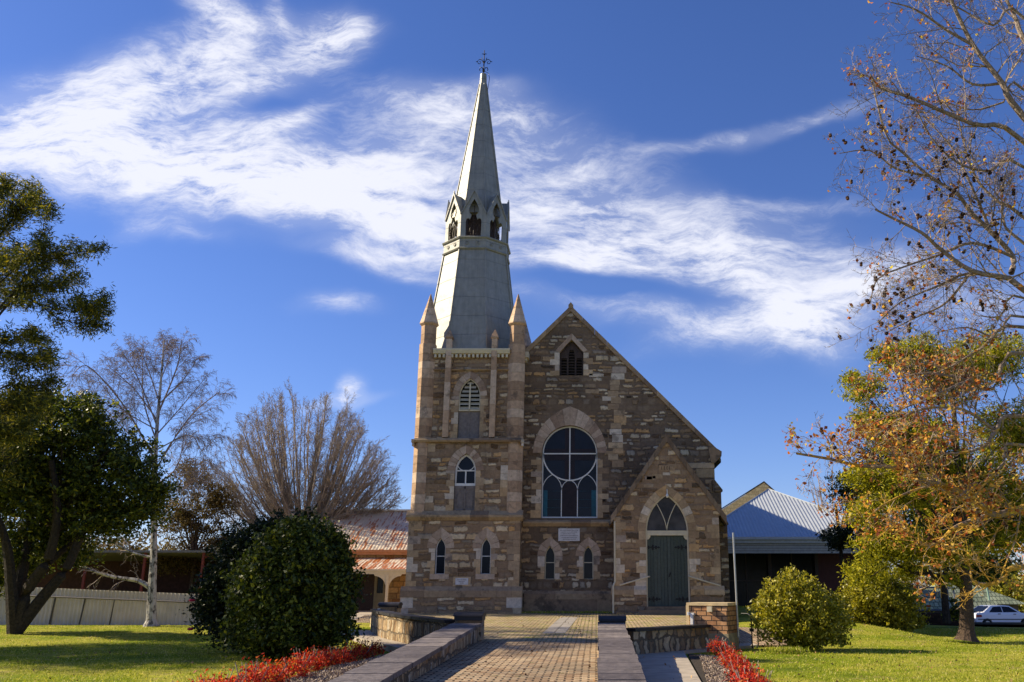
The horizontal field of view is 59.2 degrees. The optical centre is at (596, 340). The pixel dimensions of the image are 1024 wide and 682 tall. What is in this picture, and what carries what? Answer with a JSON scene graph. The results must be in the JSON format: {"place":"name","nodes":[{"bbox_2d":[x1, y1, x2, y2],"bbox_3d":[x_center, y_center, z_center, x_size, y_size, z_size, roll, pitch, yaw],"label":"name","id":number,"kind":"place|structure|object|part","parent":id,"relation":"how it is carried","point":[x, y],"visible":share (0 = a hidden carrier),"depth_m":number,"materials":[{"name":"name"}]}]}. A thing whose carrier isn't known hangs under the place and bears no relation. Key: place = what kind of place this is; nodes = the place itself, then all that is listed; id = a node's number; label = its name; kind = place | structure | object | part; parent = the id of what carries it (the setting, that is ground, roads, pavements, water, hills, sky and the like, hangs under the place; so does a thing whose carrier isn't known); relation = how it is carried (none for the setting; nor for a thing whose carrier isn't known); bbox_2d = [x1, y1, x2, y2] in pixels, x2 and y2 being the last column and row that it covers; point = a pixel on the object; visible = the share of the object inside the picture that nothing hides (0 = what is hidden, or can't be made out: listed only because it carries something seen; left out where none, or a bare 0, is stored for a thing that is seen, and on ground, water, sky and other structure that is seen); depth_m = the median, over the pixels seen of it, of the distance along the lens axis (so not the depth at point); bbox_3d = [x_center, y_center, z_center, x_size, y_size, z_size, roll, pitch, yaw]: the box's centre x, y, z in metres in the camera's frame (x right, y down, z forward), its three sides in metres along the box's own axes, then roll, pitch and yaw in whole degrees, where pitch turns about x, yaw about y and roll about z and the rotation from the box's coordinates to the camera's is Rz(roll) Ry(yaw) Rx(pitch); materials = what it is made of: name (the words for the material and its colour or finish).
{"place":"outdoors","nodes":[
{"label":"outdoors","id":0,"kind":"place"},
{"bbox_2d":[341,612,406,651],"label":"veranda path","id":1,"kind":"structure","parent":0,"point":[391,645],"depth_m":24.97,"materials":[{"name":"concrete"}]},
{"bbox_2d":[410,641,598,681],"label":"paved path","id":2,"kind":"structure","parent":0,"point":[562,659],"depth_m":15.39,"materials":[{"name":"brick"}]},
{"bbox_2d":[0,606,1023,681],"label":"ground","id":3,"kind":"structure","parent":0,"point":[744,620],"depth_m":20.80,"materials":[{"name":"green plant"}]},
{"bbox_2d":[1,506,101,549],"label":"distant tree","id":4,"kind":"object","parent":3,"relation":"on","point":[18,518],"visible":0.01,"depth_m":52.49,"materials":[{"name":"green plant"}]},
{"bbox_2d":[0,171,117,490],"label":"feathery evergreen","id":5,"kind":"object","parent":3,"relation":"on","point":[23,396],"visible":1,"depth_m":25.00,"materials":[{"name":"green plant"}]},
{"bbox_2d":[0,386,181,633],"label":"evergreen tree","id":6,"kind":"object","parent":3,"relation":"on","point":[51,493],"visible":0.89,"depth_m":30.30,"materials":[{"name":"green plant"}]},
{"bbox_2d":[0,586,199,624],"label":"metal fence","id":7,"kind":"object","parent":3,"relation":"on","point":[62,606],"visible":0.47,"depth_m":35.81,"materials":[{"name":"grey metal"}]},
{"bbox_2d":[2,550,222,605],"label":"open shed","id":8,"kind":"structure","parent":3,"relation":"on","point":[114,561],"depth_m":44.40,"materials":[{"name":"brown metal"}]},
{"bbox_2d":[83,528,168,549],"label":"distant tree","id":9,"kind":"object","parent":3,"relation":"on","point":[139,546],"visible":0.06,"depth_m":54.60,"materials":[{"name":"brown plant"}]},
{"bbox_2d":[50,326,237,626],"bbox_3d":[-18.433,5.158,36.086,8.082,12.180,4.616,0,-15,0],"label":"birch tree","id":10,"kind":"object","parent":3,"relation":"on","point":[150,585],"visible":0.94,"depth_m":36.66,"materials":[{"name":"white plant"}]},
{"bbox_2d":[139,457,243,593],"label":"gum tree","id":11,"kind":"object","parent":3,"relation":"on","point":[188,517],"visible":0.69,"depth_m":43.14,"materials":[{"name":"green plant"}]},
{"bbox_2d":[179,505,341,651],"bbox_3d":[-8.204,5.928,22.486,3.963,3.588,3.372,0,-15,0],"label":"camellia bush","id":12,"kind":"object","parent":3,"relation":"on","point":[212,584],"visible":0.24,"depth_m":21.79,"materials":[{"name":"green plant"}]},
{"bbox_2d":[209,512,370,660],"bbox_3d":[-6.877,5.481,20.244,3.359,3.265,3.132,0,-15,0],"label":"camellia bush","id":13,"kind":"object","parent":3,"relation":"on","point":[289,589],"visible":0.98,"depth_m":19.49,"materials":[{"name":"glossy dark leaves"},{"name":"dark bark"}]},
{"bbox_2d":[203,376,408,537],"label":"bare tree","id":14,"kind":"object","parent":3,"relation":"on","point":[269,500],"visible":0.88,"depth_m":45.02,"materials":[{"name":"brown plant"}]},
{"bbox_2d":[286,647,329,673],"bbox_3d":[-5.125,5.716,15.982,0.725,0.500,0.760,9,-18,-29],"label":"nandina shrub","id":15,"kind":"object","parent":3,"relation":"on","point":[313,659],"visible":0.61,"depth_m":15.96,"materials":[{"name":"red plant"}]},
{"bbox_2d":[303,645,346,668],"bbox_3d":[-5.177,5.989,16.947,0.909,0.489,0.992,0,-15,0],"label":"nandina shrub","id":16,"kind":"object","parent":3,"relation":"on","point":[328,656],"visible":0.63,"depth_m":16.93,"materials":[{"name":"red plant"}]},
{"bbox_2d":[328,643,358,663],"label":"nandina shrub","id":17,"kind":"object","parent":3,"relation":"on","point":[346,658],"visible":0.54,"depth_m":17.72,"materials":[{"name":"red plant"}]},
{"bbox_2d":[279,509,410,611],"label":"homestead","id":18,"kind":"structure","parent":3,"relation":"on","point":[380,539],"depth_m":40.86,"materials":[{"name":"metal"}]},
{"bbox_2d":[346,574,374,609],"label":"door","id":19,"kind":"structure","parent":18,"relation":"in","point":[368,585],"depth_m":40.35,"materials":[{"name":"brown wood"}]},
{"bbox_2d":[356,615,370,622],"bbox_3d":[-7.981,9.914,31.485,1.468,0.430,5.921,1,-15,-5],"label":"brick landing","id":20,"kind":"object","parent":3,"relation":"on","point":[364,619],"visible":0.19,"depth_m":32.49,"materials":[{"name":"brick"}]},
{"bbox_2d":[363,638,390,656],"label":"nandina shrub","id":21,"kind":"object","parent":3,"relation":"on","point":[376,648],"visible":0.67,"depth_m":20.36,"materials":[{"name":"red plant"}]},
{"bbox_2d":[327,612,486,681],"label":"path wall","id":22,"kind":"structure","parent":3,"relation":"on","point":[411,661],"depth_m":14.52,"materials":[{"name":"stone"}]},
{"bbox_2d":[370,602,454,643],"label":"forecourt wall","id":23,"kind":"structure","parent":3,"relation":"on","point":[390,621],"depth_m":23.94,"materials":[{"name":"stone"}]},
{"bbox_2d":[370,612,685,640],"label":"forecourt","id":24,"kind":"structure","parent":3,"relation":"on","point":[511,624],"depth_m":26.56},
{"bbox_2d":[543,617,577,632],"bbox_3d":[-1.009,8.463,26.755,0.580,0.180,8.098,0,-15,1],"label":"concrete strip","id":25,"kind":"object","parent":24,"relation":"on","point":[564,624],"visible":0.88,"depth_m":25.98,"materials":[{"name":"beige concrete"}]},
{"bbox_2d":[400,50,729,614],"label":"church","id":26,"kind":"structure","parent":3,"relation":"on","point":[569,459],"depth_m":35.58,"materials":[{"name":"stone"}]},
{"bbox_2d":[647,536,688,605],"bbox_3d":[2.670,8.635,33.656,1.540,2.560,0.100,0,-15,0],"label":"door","id":27,"kind":"structure","parent":26,"relation":"in","point":[667,565],"depth_m":33.64,"materials":[{"name":"green paint"}]},
{"bbox_2d":[597,615,645,681],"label":"path wall","id":28,"kind":"structure","parent":3,"relation":"on","point":[618,660],"depth_m":13.95,"materials":[{"name":"stone"}]},
{"bbox_2d":[521,610,824,653],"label":"grass","id":29,"kind":"structure","parent":3,"relation":"on","point":[785,650],"depth_m":21.71,"materials":[{"name":"green plant"}]},
{"bbox_2d":[688,654,725,681],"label":"bed soil","id":30,"kind":"structure","parent":3,"relation":"on","point":[695,661],"depth_m":17.88,"materials":[{"name":"brown soil"}]},
{"bbox_2d":[699,654,735,681],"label":"mulch","id":31,"kind":"object","parent":30,"relation":"on","point":[716,671],"visible":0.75,"depth_m":16.03,"materials":[{"name":"grey gravel"}]},
{"bbox_2d":[713,645,727,656],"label":"nandina shrub","id":32,"kind":"object","parent":30,"relation":"in","point":[716,653],"visible":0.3,"depth_m":19.82,"materials":[{"name":"red plant"}]},
{"bbox_2d":[712,649,748,664],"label":"nandina shrub","id":33,"kind":"object","parent":30,"relation":"on","point":[725,656],"visible":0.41,"depth_m":17.43,"materials":[{"name":"red plant"}]},
{"bbox_2d":[721,653,755,668],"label":"nandina shrub","id":34,"kind":"object","parent":30,"relation":"on","point":[736,661],"visible":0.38,"depth_m":16.16,"materials":[{"name":"red plant"}]},
{"bbox_2d":[724,659,760,677],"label":"nandina shrub","id":35,"kind":"object","parent":30,"relation":"on","point":[731,670],"visible":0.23,"depth_m":15.14,"materials":[{"name":"red plant"}]},
{"bbox_2d":[725,661,765,681],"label":"nandina shrub","id":36,"kind":"object","parent":30,"relation":"on","point":[745,668],"visible":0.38,"depth_m":14.02,"materials":[{"name":"red plant"}]},
{"bbox_2d":[727,668,771,681],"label":"nandina shrub","id":37,"kind":"object","parent":30,"relation":"on","point":[736,679],"visible":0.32,"depth_m":12.99,"materials":[{"name":"red plant"}]},
{"bbox_2d":[730,667,775,681],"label":"nandina shrub","id":38,"kind":"object","parent":30,"relation":"on","point":[751,676],"visible":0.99,"depth_m":11.97,"materials":[{"name":"red plant"}]},
{"bbox_2d":[686,602,738,649],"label":"brick pillar","id":39,"kind":"structure","parent":3,"relation":"on","point":[720,618],"depth_m":22.86,"materials":[{"name":"brown brick"}]},
{"bbox_2d":[702,637,730,652],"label":"nandina shrub","id":40,"kind":"object","parent":3,"relation":"on","point":[715,643],"visible":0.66,"depth_m":21.41,"materials":[{"name":"red plant"}]},
{"bbox_2d":[715,642,742,658],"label":"nandina shrub","id":41,"kind":"object","parent":3,"relation":"on","point":[726,649],"visible":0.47,"depth_m":18.66,"materials":[{"name":"red plant"}]},
{"bbox_2d":[732,533,738,636],"bbox_3d":[3.615,6.312,23.259,0.078,2.621,0.050,0,-15,0],"label":"flagpole","id":42,"kind":"object","parent":3,"relation":"on","point":[735,585],"visible":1,"depth_m":23.23,"materials":[{"name":"metal"}]},
{"bbox_2d":[722,481,774,515],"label":"gabled block building","id":43,"kind":"structure","parent":3,"relation":"on","point":[757,490],"depth_m":63.34,"materials":[{"name":"stone"}]},
{"bbox_2d":[741,613,758,648],"bbox_3d":[4.164,7.627,23.613,0.545,0.873,0.474,7,-17,-24],"label":"water pipe","id":44,"kind":"object","parent":3,"relation":"on","point":[751,629],"visible":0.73,"depth_m":23.39,"materials":[{"name":"black metal"}]},
{"bbox_2d":[727,488,879,608],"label":"parish hall","id":45,"kind":"structure","parent":3,"relation":"on","point":[774,532],"depth_m":50.62,"materials":[{"name":"grey metal"}]},
{"bbox_2d":[746,563,860,650],"bbox_3d":[5.300,6.797,22.975,2.614,2.167,2.320,10,-18,-32],"label":"yellow green bush","id":46,"kind":"object","parent":3,"relation":"on","point":[782,615],"visible":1,"depth_m":22.57,"materials":[{"name":"green plant"}]},
{"bbox_2d":[807,458,854,514],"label":"bare tree","id":47,"kind":"object","parent":3,"relation":"on","point":[818,495],"visible":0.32,"depth_m":61.92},
{"bbox_2d":[832,563,934,631],"bbox_3d":[9.709,8.825,30.756,3.508,2.427,2.623,0,-15,0],"label":"yellow green bush","id":48,"kind":"object","parent":3,"relation":"on","point":[887,606],"visible":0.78,"depth_m":30.08,"materials":[{"name":"green plant"}]},
{"bbox_2d":[815,419,953,593],"bbox_3d":[12.806,7.751,38.897,7.441,9.187,4.286,6,-16,-20],"label":"dark conifer","id":49,"kind":"object","parent":3,"relation":"on","point":[837,536],"visible":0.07,"depth_m":38.21,"materials":[{"name":"green plant"}]},
{"bbox_2d":[782,0,1023,609],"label":"sweetgum tree","id":50,"kind":"object","parent":3,"relation":"on","point":[967,494],"visible":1,"depth_m":13.61,"materials":[{"name":"brown plant"}]},
{"bbox_2d":[831,326,1023,641],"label":"deciduous tree","id":51,"kind":"object","parent":3,"relation":"on","point":[860,572],"visible":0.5,"depth_m":26.88,"materials":[{"name":"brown plant"}]},
{"bbox_2d":[916,587,954,610],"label":"steel frame","id":52,"kind":"object","parent":3,"relation":"on","point":[935,593],"visible":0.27,"depth_m":43.27,"materials":[{"name":"grey metal"}]},
{"bbox_2d":[884,562,988,590],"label":"distant tree","id":53,"kind":"object","parent":3,"relation":"on","point":[913,584],"visible":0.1,"depth_m":80.25,"materials":[{"name":"green plant"}]},
{"bbox_2d":[917,613,958,625],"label":"brick wall","id":54,"kind":"structure","parent":3,"relation":"on","point":[935,619],"depth_m":40.69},
{"bbox_2d":[867,468,1023,623],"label":"dark leaved tree","id":55,"kind":"object","parent":3,"relation":"on","point":[947,614],"visible":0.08,"depth_m":34.85,"materials":[{"name":"green plant"}]},
{"bbox_2d":[904,583,996,612],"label":"park shelter","id":56,"kind":"object","parent":3,"relation":"on","point":[977,598],"visible":0.09,"depth_m":62.13,"materials":[{"name":"green metal"}]},
{"bbox_2d":[899,554,1013,582],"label":"distant tree","id":57,"kind":"object","parent":3,"relation":"on","point":[942,571],"visible":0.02,"depth_m":93.42,"materials":[{"name":"green plant"}]},
{"bbox_2d":[972,585,1023,610],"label":"park hut","id":58,"kind":"object","parent":3,"relation":"on","point":[998,598],"visible":0.18,"depth_m":71.19,"materials":[{"name":"green metal"}]},
{"bbox_2d":[973,562,1023,612],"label":"distant tree","id":59,"kind":"object","parent":3,"relation":"on","point":[1004,590],"visible":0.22,"depth_m":75.84,"materials":[{"name":"green plant"}]},
{"bbox_2d":[990,543,1023,612],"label":"distant tree","id":60,"kind":"object","parent":3,"relation":"on","point":[1014,564],"visible":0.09,"depth_m":83.35,"materials":[{"name":"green plant"}]},
{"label":"mulch bed soil","id":61,"kind":"structure","parent":3,"relation":"on","visible":0},
{"bbox_2d":[192,667,241,681],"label":"nandina shrub","id":62,"kind":"object","parent":61,"relation":"on","point":[220,679],"visible":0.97,"depth_m":11.45,"materials":[{"name":"red plant"}]},
{"bbox_2d":[216,671,251,681],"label":"nandina shrub","id":63,"kind":"object","parent":61,"relation":"on","point":[243,680],"visible":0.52,"depth_m":12.14,"materials":[{"name":"red plant"}]},
{"bbox_2d":[232,653,269,681],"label":"nandina shrub","id":64,"kind":"object","parent":61,"relation":"on","point":[253,676],"visible":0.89,"depth_m":12.66,"materials":[{"name":"red plant"}]},
{"bbox_2d":[243,656,296,681],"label":"nandina shrub","id":65,"kind":"object","parent":61,"relation":"on","point":[271,672],"visible":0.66,"depth_m":13.54,"materials":[{"name":"red plant"}]},
{"bbox_2d":[275,647,313,678],"bbox_3d":[-5.006,5.339,14.773,0.679,0.582,0.809,15,-21,-42],"label":"nandina shrub","id":66,"kind":"object","parent":61,"relation":"on","point":[298,668],"visible":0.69,"depth_m":14.69,"materials":[{"name":"red plant"}]},
{"bbox_2d":[278,654,385,681],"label":"mulch","id":67,"kind":"object","parent":61,"relation":"on","point":[322,676],"visible":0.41,"depth_m":15.23,"materials":[{"name":"grey gravel"}]},
{"bbox_2d":[342,639,374,660],"bbox_3d":[-5.000,6.502,18.815,0.742,0.494,0.749,0,-15,0],"label":"nandina shrub","id":68,"kind":"object","parent":61,"relation":"on","point":[364,652],"visible":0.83,"depth_m":18.78,"materials":[{"name":"red plant"}]},
{"bbox_2d":[0,0,1023,588],"label":"sky","id":69,"kind":"structure","parent":0,"point":[273,182],"materials":[{"name":"blue"}]},
{"bbox_2d":[4,614,1021,681],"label":"fallen leaves","id":70,"kind":"object","parent":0,"point":[1011,680],"visible":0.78,"depth_m":19.22,"materials":[{"name":"brown plant"}]},
{"bbox_2d":[637,643,757,681],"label":"concrete path","id":71,"kind":"structure","parent":0,"point":[655,668],"depth_m":17.52,"materials":[{"name":"grey concrete"}]},
{"bbox_2d":[626,624,710,653],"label":"forecourt wall","id":72,"kind":"structure","parent":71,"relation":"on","point":[654,639],"depth_m":21.48,"materials":[{"name":"stone"}]},
{"bbox_2d":[739,627,787,646],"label":"hall paving","id":73,"kind":"structure","parent":0,"point":[744,634],"depth_m":26.04,"materials":[{"name":"concrete"}]},
{"bbox_2d":[975,622,1023,626],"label":"road","id":74,"kind":"structure","parent":0,"point":[1002,624],"depth_m":41.55,"materials":[{"name":"grey asphalt"}]},
{"bbox_2d":[974,605,1023,626],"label":"parked car","id":75,"kind":"object","parent":74,"relation":"on","point":[994,613],"visible":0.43,"depth_m":57.25,"materials":[{"name":"white paint"}]},
{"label":"rear window","id":76,"kind":"part","parent":75,"relation":"part of","materials":[{"name":"black glass"}]},
{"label":"side window","id":77,"kind":"part","parent":75,"relation":"part of","materials":[{"name":"black glass"}]},
{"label":"side window","id":78,"kind":"part","parent":75,"relation":"part of","materials":[{"name":"black glass"}]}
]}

